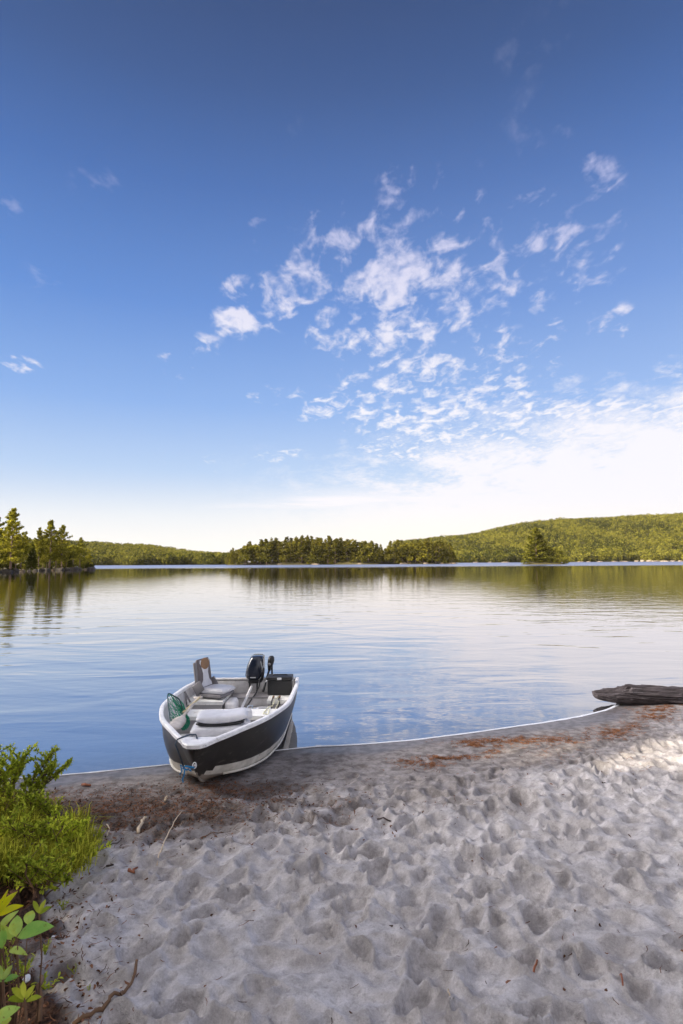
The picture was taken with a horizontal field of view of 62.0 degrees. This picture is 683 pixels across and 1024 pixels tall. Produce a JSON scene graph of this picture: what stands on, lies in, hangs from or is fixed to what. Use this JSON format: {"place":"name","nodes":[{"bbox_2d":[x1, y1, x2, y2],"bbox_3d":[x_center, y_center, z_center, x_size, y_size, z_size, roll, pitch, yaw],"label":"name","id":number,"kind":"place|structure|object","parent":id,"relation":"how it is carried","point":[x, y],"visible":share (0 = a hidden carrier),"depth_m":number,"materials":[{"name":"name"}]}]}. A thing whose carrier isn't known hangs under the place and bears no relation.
{"place":"outdoors","nodes":[
{"label":"outdoors","id":0,"kind":"place"},
{"bbox_2d":[12,544,32,566],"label":"tree","id":1,"kind":"object","parent":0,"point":[28,547],"visible":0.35,"depth_m":164.51,"materials":[{"name":"green plant"}]},
{"bbox_2d":[24,541,39,567],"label":"cedar tree","id":2,"kind":"object","parent":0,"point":[31,561],"visible":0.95,"depth_m":166.97,"materials":[{"name":"green plant"}]},
{"bbox_2d":[96,564,225,564],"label":"hills","id":3,"kind":"structure","parent":0,"point":[193,564],"depth_m":648.11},
{"bbox_2d":[1,539,237,564],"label":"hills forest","id":4,"kind":"object","parent":3,"relation":"on","point":[106,553],"visible":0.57,"depth_m":661.45,"materials":[{"name":"green plant"}]},
{"bbox_2d":[0,704,682,1023],"bbox_3d":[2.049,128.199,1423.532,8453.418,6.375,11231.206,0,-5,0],"label":"beach","id":5,"kind":"structure","parent":0,"point":[265,967],"depth_m":3.52,"materials":[{"name":"beige sand"}]},
{"bbox_2d":[0,741,16,797],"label":"shrub","id":6,"kind":"object","parent":5,"relation":"on","point":[3,788],"visible":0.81,"depth_m":4.74,"materials":[{"name":"green plant"}]},
{"bbox_2d":[2,938,14,964],"bbox_3d":[-1.703,2.248,2.894,0.105,0.119,0.087,4,-7,-39],"label":"seedling","id":7,"kind":"object","parent":5,"relation":"on","point":[7,953],"visible":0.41,"depth_m":2.90,"materials":[{"name":"green plant"}]},
{"bbox_2d":[0,965,17,1006],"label":"broadleaf plant","id":8,"kind":"object","parent":5,"relation":"on","point":[4,974],"visible":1,"depth_m":2.17,"materials":[{"name":"green plant"}]},
{"bbox_2d":[0,1005,19,1023],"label":"broadleaf plant","id":9,"kind":"object","parent":5,"relation":"on","point":[6,1012],"visible":1,"depth_m":1.93,"materials":[{"name":"green plant"}]},
{"bbox_2d":[0,890,23,1008],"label":"broadleaf plant","id":10,"kind":"object","parent":5,"relation":"on","point":[4,903],"visible":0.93,"depth_m":2.29,"materials":[{"name":"green plant"}]},
{"bbox_2d":[2,958,26,983],"bbox_3d":[-1.549,2.154,2.652,0.166,0.135,0.096,-3,-6,32],"label":"seedling","id":11,"kind":"object","parent":5,"relation":"on","point":[7,960],"visible":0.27,"depth_m":2.66,"materials":[{"name":"green plant"}]},
{"bbox_2d":[0,742,38,801],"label":"shrub","id":12,"kind":"object","parent":5,"relation":"on","point":[18,764],"visible":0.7,"depth_m":4.92,"materials":[{"name":"green plant"}]},
{"bbox_2d":[8,981,40,1023],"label":"broadleaf plant","id":13,"kind":"object","parent":5,"relation":"on","point":[19,995],"visible":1,"depth_m":2.17,"materials":[{"name":"green plant"}]},
{"bbox_2d":[22,974,30,982],"bbox_3d":[-1.484,2.200,2.681,0.035,0.021,0.042,4,-6,-38],"label":"pebble","id":14,"kind":"object","parent":5,"relation":"on","point":[27,977],"visible":0.84,"depth_m":2.67,"materials":[{"name":"white stone"}]},
{"bbox_2d":[0,910,53,1023],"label":"broadleaf plant","id":15,"kind":"object","parent":5,"relation":"on","point":[31,928],"visible":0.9,"depth_m":2.25,"materials":[{"name":"green plant"}]},
{"bbox_2d":[19,953,35,975],"bbox_3d":[-1.528,2.195,2.737,0.087,0.099,0.067,0,-5,-7],"label":"seedling","id":16,"kind":"object","parent":5,"relation":"on","point":[28,966],"visible":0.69,"depth_m":2.74,"materials":[{"name":"green plant"}]},
{"bbox_2d":[0,795,57,847],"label":"shrub","id":17,"kind":"object","parent":5,"relation":"on","point":[16,828],"visible":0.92,"depth_m":4.06,"materials":[{"name":"green plant"}]},
{"bbox_2d":[0,781,62,815],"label":"shrub","id":18,"kind":"object","parent":5,"relation":"on","point":[30,796],"visible":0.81,"depth_m":4.55,"materials":[{"name":"green plant"}]},
{"bbox_2d":[36,975,43,1021],"bbox_3d":[-1.367,2.158,2.579,0.034,0.128,0.282,2,-6,-27],"label":"stick","id":19,"kind":"object","parent":5,"relation":"on","point":[41,1000],"visible":0.66,"depth_m":2.50,"materials":[{"name":"wood"}]},
{"bbox_2d":[3,838,77,897],"bbox_3d":[-1.919,2.219,3.551,0.545,0.395,0.375,0,-5,0],"label":"shrub","id":20,"kind":"object","parent":5,"relation":"on","point":[37,868],"visible":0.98,"depth_m":3.53,"materials":[{"name":"green plant"}]},
{"bbox_2d":[33,900,51,1023],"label":"broadleaf plant","id":21,"kind":"object","parent":5,"relation":"on","point":[40,909],"visible":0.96,"depth_m":2.46,"materials":[{"name":"green plant"}]},
{"bbox_2d":[42,938,51,954],"bbox_3d":[-1.500,2.218,2.890,0.051,0.079,0.048,0,-5,0],"label":"seedling","id":22,"kind":"object","parent":5,"relation":"on","point":[44,949],"visible":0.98,"depth_m":2.89,"materials":[{"name":"green plant"}]},
{"bbox_2d":[31,970,63,989],"bbox_3d":[-1.399,2.250,2.668,0.182,0.140,0.122,-4,-6,33],"label":"seedling","id":23,"kind":"object","parent":5,"relation":"on","point":[48,984],"visible":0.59,"depth_m":2.68,"materials":[{"name":"green plant"}]},
{"bbox_2d":[21,744,75,804],"bbox_3d":[-2.549,2.312,4.930,0.496,0.628,0.354,0,-5,0],"label":"shrub","id":24,"kind":"object","parent":5,"relation":"on","point":[41,781],"visible":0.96,"depth_m":4.88,"materials":[{"name":"green plant"}]},
{"bbox_2d":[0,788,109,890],"bbox_3d":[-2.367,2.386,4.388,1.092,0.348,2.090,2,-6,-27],"label":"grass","id":25,"kind":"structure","parent":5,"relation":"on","point":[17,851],"depth_m":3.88,"materials":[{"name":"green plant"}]},
{"bbox_2d":[56,899,69,909],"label":"seedling","id":26,"kind":"object","parent":5,"relation":"on","point":[62,905],"visible":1,"depth_m":3.39,"materials":[{"name":"green plant"}]},
{"bbox_2d":[67,554,73,566],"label":"cedar tree","id":27,"kind":"object","parent":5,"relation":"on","point":[70,563],"visible":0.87,"depth_m":190.86,"materials":[{"name":"green plant"}]},
{"bbox_2d":[46,805,112,856],"bbox_3d":[-1.935,2.281,4.037,0.569,0.413,0.297,-3,-6,25],"label":"shrub","id":28,"kind":"object","parent":5,"relation":"on","point":[65,830],"visible":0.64,"depth_m":4.03,"materials":[{"name":"green plant"}]},
{"bbox_2d":[72,959,137,1023],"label":"stick","id":29,"kind":"object","parent":5,"relation":"on","point":[96,1010],"visible":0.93,"depth_m":2.56,"materials":[{"name":"brown wood"}]},
{"bbox_2d":[137,816,146,833],"bbox_3d":[-1.601,2.492,4.541,0.043,0.047,0.335,0,-5,-9],"label":"wood splinter","id":30,"kind":"object","parent":5,"relation":"on","point":[140,825],"visible":1,"depth_m":4.52,"materials":[{"name":"beige wood"}]},
{"bbox_2d":[156,811,181,865],"bbox_3d":[-1.324,2.478,4.369,0.026,0.051,0.813,0,-5,-4],"label":"stick","id":31,"kind":"object","parent":5,"relation":"on","point":[166,838],"visible":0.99,"depth_m":4.25,"materials":[{"name":"beige wood"}]},
{"bbox_2d":[159,657,298,781],"bbox_3d":[-1.358,2.447,6.832,1.548,1.009,3.374,0,-5,0],"label":"fishing boat","id":32,"kind":"object","parent":5,"relation":"on","point":[230,730],"visible":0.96,"depth_m":6.07,"materials":[{"name":"metal"}]},
{"bbox_2d":[167,693,199,730],"bbox_3d":[-1.878,2.276,6.653,0.300,0.328,1.231,0,-5,-6],"label":"landing net","id":33,"kind":"object","parent":32,"relation":"on","point":[187,723],"visible":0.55,"depth_m":6.52,"materials":[{"name":"green fabric"}]},
{"bbox_2d":[169,696,202,729],"bbox_3d":[-1.770,2.292,6.544,0.146,0.050,1.400,0,-5,-3],"label":"paddle","id":34,"kind":"object","parent":32,"relation":"on","point":[178,722],"visible":0.85,"depth_m":6.12,"materials":[{"name":"white wood"}]},
{"bbox_2d":[174,734,197,767],"bbox_3d":[-1.472,2.264,5.369,0.233,0.292,0.087,3,-6,-34],"label":"mooring rope","id":35,"kind":"object","parent":32,"relation":"hanging from","point":[177,748],"visible":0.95,"depth_m":5.32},
{"bbox_2d":[179,764,194,782],"bbox_3d":[-1.409,2.381,5.182,0.134,0.164,0.045,0,-5,0],"label":"blue rope","id":36,"kind":"object","parent":32,"relation":"hanging from","point":[181,766],"visible":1,"depth_m":5.18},
{"bbox_2d":[245,654,264,707],"bbox_3d":[-1.238,2.718,8.027,0.289,1.205,1.584,0,-5,-6],"label":"outboard motor","id":37,"kind":"object","parent":32,"relation":"attached to","point":[255,670],"visible":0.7,"depth_m":8.41,"materials":[{"name":"black plastic"}]},
{"bbox_2d":[262,656,273,691],"bbox_3d":[-1.056,2.780,8.352,0.103,1.273,0.616,-1,-5,4],"label":"trolling motor","id":38,"kind":"object","parent":32,"relation":"attached to","point":[270,662],"visible":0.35,"depth_m":8.44,"materials":[{"name":"black plastic"}]},
{"bbox_2d":[266,674,294,694],"bbox_3d":[-0.865,2.428,8.043,0.409,0.268,0.271,0,-5,0],"label":"tackle box","id":39,"kind":"object","parent":32,"relation":"on","point":[279,684],"visible":0.94,"depth_m":7.93,"materials":[{"name":"black plastic"}]},
{"bbox_2d":[228,553,234,564],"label":"island tree","id":40,"kind":"object","parent":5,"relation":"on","point":[231,560],"visible":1,"depth_m":518.69,"materials":[{"name":"green plant"}]},
{"bbox_2d":[0,736,682,1023],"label":"leaf litter","id":41,"kind":"object","parent":5,"relation":"on","point":[107,906],"visible":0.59,"depth_m":4.53,"materials":[{"name":"brown plant"}]},
{"bbox_2d":[52,704,682,832],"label":"pine needles","id":42,"kind":"object","parent":5,"relation":"on","point":[471,743],"visible":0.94,"depth_m":6.75,"materials":[{"name":"brown plant"}]},
{"bbox_2d":[592,684,682,704],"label":"driftwood log","id":43,"kind":"object","parent":5,"relation":"on","point":[632,694],"visible":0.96,"depth_m":8.76,"materials":[{"name":"grey wood"}]},
{"bbox_2d":[0,562,682,773],"bbox_3d":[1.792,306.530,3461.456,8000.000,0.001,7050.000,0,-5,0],"label":"water","id":44,"kind":"structure","parent":0,"point":[96,666],"depth_m":15.77,"materials":[{"name":"blue liquid"}]},
{"bbox_2d":[9,703,618,778],"bbox_3d":[-0.555,2.880,7.116,11.187,0.009,0.831,1,-5,-19],"label":"foam line","id":45,"kind":"object","parent":44,"relation":"on","point":[616,704],"visible":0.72,"depth_m":7.20,"materials":[{"name":"white liquid"}]},
{"bbox_2d":[0,0,682,561],"label":"sky","id":46,"kind":"structure","parent":0,"point":[381,272],"materials":[{"name":"blue"}]},
{"bbox_2d":[230,560,456,564],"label":"shoreline","id":47,"kind":"structure","parent":0,"point":[305,563],"depth_m":520.41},
{"bbox_2d":[237,547,251,564],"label":"island tree","id":48,"kind":"object","parent":47,"relation":"on","point":[244,555],"visible":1,"depth_m":514.92,"materials":[{"name":"green plant"}]},
{"bbox_2d":[241,551,253,564],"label":"island tree","id":49,"kind":"object","parent":47,"relation":"on","point":[249,553],"visible":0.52,"depth_m":518.94,"materials":[{"name":"green plant"}]},
{"bbox_2d":[249,547,257,564],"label":"island tree","id":50,"kind":"object","parent":47,"relation":"on","point":[254,561],"visible":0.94,"depth_m":518.57,"materials":[{"name":"green plant"}]},
{"bbox_2d":[250,545,265,564],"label":"island tree","id":51,"kind":"object","parent":47,"relation":"on","point":[254,548],"visible":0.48,"depth_m":520.15,"materials":[{"name":"green plant"}]},
{"bbox_2d":[255,547,269,564],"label":"island tree","id":52,"kind":"object","parent":47,"relation":"on","point":[257,553],"visible":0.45,"depth_m":517.97,"materials":[{"name":"green plant"}]},
{"bbox_2d":[255,543,273,564],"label":"island tree","id":53,"kind":"object","parent":47,"relation":"on","point":[264,558],"visible":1,"depth_m":514.87,"materials":[{"name":"green plant"}]},
{"bbox_2d":[266,541,276,563],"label":"island tree","id":54,"kind":"object","parent":47,"relation":"on","point":[270,549],"visible":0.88,"depth_m":520.02,"materials":[{"name":"green plant"}]},
{"bbox_2d":[272,540,281,561],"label":"island tree","id":55,"kind":"object","parent":47,"relation":"on","point":[277,546],"visible":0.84,"depth_m":523.19,"materials":[{"name":"green plant"}]},
{"bbox_2d":[278,548,290,561],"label":"island tree","id":56,"kind":"object","parent":47,"relation":"on","point":[284,555],"visible":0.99,"depth_m":517.83,"materials":[{"name":"green plant"}]},
{"bbox_2d":[284,546,294,561],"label":"island tree","id":57,"kind":"object","parent":47,"relation":"on","point":[290,547],"visible":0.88,"depth_m":522.65,"materials":[{"name":"green plant"}]},
{"bbox_2d":[285,541,297,557],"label":"island tree","id":58,"kind":"object","parent":47,"relation":"on","point":[287,545],"visible":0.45,"depth_m":526.05,"materials":[{"name":"green plant"}]},
{"bbox_2d":[290,543,302,562],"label":"island tree","id":59,"kind":"object","parent":47,"relation":"on","point":[294,546],"visible":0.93,"depth_m":522.29,"materials":[{"name":"green plant"}]},
{"bbox_2d":[295,546,302,562],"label":"island tree","id":60,"kind":"object","parent":47,"relation":"on","point":[298,549],"visible":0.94,"depth_m":521.46,"materials":[{"name":"green plant"}]},
{"bbox_2d":[293,535,310,562],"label":"island tree","id":61,"kind":"object","parent":47,"relation":"on","point":[300,543],"visible":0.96,"depth_m":520.78,"materials":[{"name":"green plant"}]},
{"bbox_2d":[303,540,310,559],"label":"island tree","id":62,"kind":"object","parent":47,"relation":"on","point":[308,546],"visible":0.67,"depth_m":521.67,"materials":[{"name":"green plant"}]},
{"bbox_2d":[307,539,316,564],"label":"island tree","id":63,"kind":"object","parent":47,"relation":"on","point":[310,562],"visible":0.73,"depth_m":519.42,"materials":[{"name":"green plant"}]},
{"bbox_2d":[304,545,322,561],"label":"island tree","id":64,"kind":"object","parent":47,"relation":"on","point":[315,558],"visible":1,"depth_m":515.28,"materials":[{"name":"green plant"}]},
{"bbox_2d":[317,538,326,563],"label":"island tree","id":65,"kind":"object","parent":47,"relation":"on","point":[321,554],"visible":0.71,"depth_m":520.57,"materials":[{"name":"green plant"}]},
{"bbox_2d":[320,542,328,563],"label":"island tree","id":66,"kind":"object","parent":47,"relation":"on","point":[324,550],"visible":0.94,"depth_m":520.20,"materials":[{"name":"green plant"}]},
{"bbox_2d":[324,542,333,563],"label":"island tree","id":67,"kind":"object","parent":47,"relation":"on","point":[327,546],"visible":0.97,"depth_m":520.51,"materials":[{"name":"green plant"}]},
{"bbox_2d":[327,548,336,563],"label":"island tree","id":68,"kind":"object","parent":47,"relation":"on","point":[331,561],"visible":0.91,"depth_m":519.68,"materials":[{"name":"green plant"}]},
{"bbox_2d":[330,539,341,563],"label":"island tree","id":69,"kind":"object","parent":47,"relation":"on","point":[335,545],"visible":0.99,"depth_m":519.12,"materials":[{"name":"green plant"}]},
{"bbox_2d":[337,543,343,559],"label":"island tree","id":70,"kind":"object","parent":47,"relation":"on","point":[341,546],"visible":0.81,"depth_m":523.80,"materials":[{"name":"green plant"}]},
{"bbox_2d":[339,548,346,562],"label":"island tree","id":71,"kind":"object","parent":47,"relation":"on","point":[343,559],"visible":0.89,"depth_m":521.20,"materials":[{"name":"green plant"}]},
{"bbox_2d":[342,539,355,560],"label":"island tree","id":72,"kind":"object","parent":47,"relation":"on","point":[347,544],"visible":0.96,"depth_m":523.12,"materials":[{"name":"green plant"}]},
{"bbox_2d":[348,542,359,562],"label":"island tree","id":73,"kind":"object","parent":47,"relation":"on","point":[352,552],"visible":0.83,"depth_m":520.87,"materials":[{"name":"green plant"}]},
{"bbox_2d":[353,548,366,562],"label":"island tree","id":74,"kind":"object","parent":47,"relation":"on","point":[360,556],"visible":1,"depth_m":515.74,"materials":[{"name":"green plant"}]},
{"bbox_2d":[362,543,379,562],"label":"island tree","id":75,"kind":"object","parent":47,"relation":"on","point":[370,554],"visible":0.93,"depth_m":516.51,"materials":[{"name":"green plant"}]},
{"bbox_2d":[369,549,381,562],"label":"island tree","id":76,"kind":"object","parent":47,"relation":"on","point":[377,560],"visible":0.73,"depth_m":519.26,"materials":[{"name":"green plant"}]},
{"bbox_2d":[384,547,401,562],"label":"island tree","id":77,"kind":"object","parent":47,"relation":"on","point":[392,557],"visible":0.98,"depth_m":519.32,"materials":[{"name":"green plant"}]},
{"bbox_2d":[394,552,402,563],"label":"island tree","id":78,"kind":"object","parent":47,"relation":"on","point":[397,558],"visible":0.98,"depth_m":518.91,"materials":[{"name":"green plant"}]},
{"bbox_2d":[394,544,412,561],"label":"island tree","id":79,"kind":"object","parent":47,"relation":"on","point":[402,553],"visible":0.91,"depth_m":521.05,"materials":[{"name":"green plant"}]},
{"bbox_2d":[409,545,425,562],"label":"island tree","id":80,"kind":"object","parent":47,"relation":"on","point":[416,551],"visible":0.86,"depth_m":521.32,"materials":[{"name":"green plant"}]},
{"bbox_2d":[417,541,422,562],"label":"island tree","id":81,"kind":"object","parent":47,"relation":"on","point":[420,545],"visible":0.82,"depth_m":522.91,"materials":[{"name":"green plant"}]},
{"bbox_2d":[417,546,433,562],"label":"island tree","id":82,"kind":"object","parent":47,"relation":"on","point":[428,559],"visible":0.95,"depth_m":519.37,"materials":[{"name":"green plant"}]},
{"bbox_2d":[428,543,436,562],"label":"island tree","id":83,"kind":"object","parent":47,"relation":"on","point":[431,547],"visible":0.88,"depth_m":522.21,"materials":[{"name":"green plant"}]},
{"bbox_2d":[430,542,441,563],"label":"island tree","id":84,"kind":"object","parent":47,"relation":"on","point":[435,545],"visible":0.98,"depth_m":519.57,"materials":[{"name":"green plant"}]},
{"bbox_2d":[434,540,443,563],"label":"island tree","id":85,"kind":"object","parent":47,"relation":"on","point":[440,548],"visible":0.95,"depth_m":519.39,"materials":[{"name":"green plant"}]},
{"bbox_2d":[439,541,447,557],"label":"island tree","id":86,"kind":"object","parent":47,"relation":"on","point":[443,545],"visible":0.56,"depth_m":530.38,"materials":[{"name":"green plant"}]},
{"bbox_2d":[441,549,448,563],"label":"island tree","id":87,"kind":"object","parent":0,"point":[445,559],"visible":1,"depth_m":518.14,"materials":[{"name":"green plant"}]},
{"bbox_2d":[449,550,455,561],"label":"island tree","id":88,"kind":"object","parent":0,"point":[452,555],"visible":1,"depth_m":520.39,"materials":[{"name":"green plant"}]},
{"bbox_2d":[525,562,563,563],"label":"islet ground","id":89,"kind":"structure","parent":0,"point":[544,563],"depth_m":362.40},
{"bbox_2d":[521,527,550,561],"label":"pine tree","id":90,"kind":"object","parent":89,"relation":"on","point":[535,539],"visible":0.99,"depth_m":365.33,"materials":[{"name":"green plant"}]},
{"bbox_2d":[533,535,552,561],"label":"pine tree","id":91,"kind":"object","parent":89,"relation":"on","point":[541,541],"visible":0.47,"depth_m":367.38,"materials":[{"name":"green plant"}]},
{"bbox_2d":[545,557,556,562],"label":"islet bush","id":92,"kind":"object","parent":89,"relation":"on","point":[552,559],"visible":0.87,"depth_m":362.55,"materials":[{"name":"green plant"}]},
{"bbox_2d":[545,546,560,561],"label":"islet bush","id":93,"kind":"object","parent":89,"relation":"on","point":[552,550],"visible":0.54,"depth_m":367.06,"materials":[{"name":"green plant"}]},
{"bbox_2d":[554,550,565,561],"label":"islet bush","id":94,"kind":"object","parent":89,"relation":"on","point":[561,552],"visible":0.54,"depth_m":367.76,"materials":[{"name":"green plant"}]},
{"bbox_2d":[451,528,677,562],"bbox_3d":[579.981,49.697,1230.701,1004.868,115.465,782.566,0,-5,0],"label":"hills","id":95,"kind":"structure","parent":0,"point":[561,544],"depth_m":863.41,"materials":[{"name":"green plant"}]},
{"bbox_2d":[392,512,682,562],"bbox_3d":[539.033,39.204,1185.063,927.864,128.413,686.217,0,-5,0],"label":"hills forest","id":96,"kind":"object","parent":95,"relation":"on","point":[494,544],"visible":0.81,"depth_m":1067.53,"materials":[{"name":"green plant"}]},
{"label":"headland","id":97,"kind":"structure","parent":0,"visible":0},
{"bbox_2d":[0,517,10,559],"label":"pine tree","id":98,"kind":"object","parent":97,"relation":"on","point":[2,524],"visible":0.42,"depth_m":160.59,"materials":[{"name":"green plant"}]},
{"bbox_2d":[0,507,30,568],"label":"pine tree","id":99,"kind":"object","parent":97,"relation":"on","point":[15,539],"visible":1,"depth_m":155.01,"materials":[{"name":"green plant"}]},
{"bbox_2d":[19,534,30,563],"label":"tree","id":100,"kind":"object","parent":97,"relation":"on","point":[27,550],"visible":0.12,"depth_m":177.41,"materials":[{"name":"green plant"}]},
{"bbox_2d":[32,527,45,567],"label":"pine tree","id":101,"kind":"object","parent":97,"relation":"on","point":[40,550],"visible":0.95,"depth_m":175.46,"materials":[{"name":"green plant"}]},
{"bbox_2d":[39,555,49,567],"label":"tree","id":102,"kind":"object","parent":97,"relation":"on","point":[43,559],"visible":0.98,"depth_m":178.37,"materials":[{"name":"green plant"}]},
{"bbox_2d":[42,519,66,567],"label":"pine tree","id":103,"kind":"object","parent":97,"relation":"on","point":[51,531],"visible":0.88,"depth_m":181.42,"materials":[{"name":"green plant"}]},
{"bbox_2d":[51,525,76,567],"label":"pine tree","id":104,"kind":"object","parent":97,"relation":"on","point":[62,529],"visible":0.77,"depth_m":187.15,"materials":[{"name":"green plant"}]},
{"bbox_2d":[69,545,84,567],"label":"tree","id":105,"kind":"object","parent":97,"relation":"on","point":[75,554],"visible":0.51,"depth_m":198.71,"materials":[{"name":"green plant"}]},
{"bbox_2d":[72,537,89,566],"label":"pine tree","id":106,"kind":"object","parent":97,"relation":"on","point":[79,558],"visible":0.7,"depth_m":203.08,"materials":[{"name":"green plant"}]},
{"bbox_2d":[85,548,93,564],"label":"pine tree","id":107,"kind":"object","parent":97,"relation":"on","point":[89,556],"visible":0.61,"depth_m":211.25,"materials":[{"name":"green plant"}]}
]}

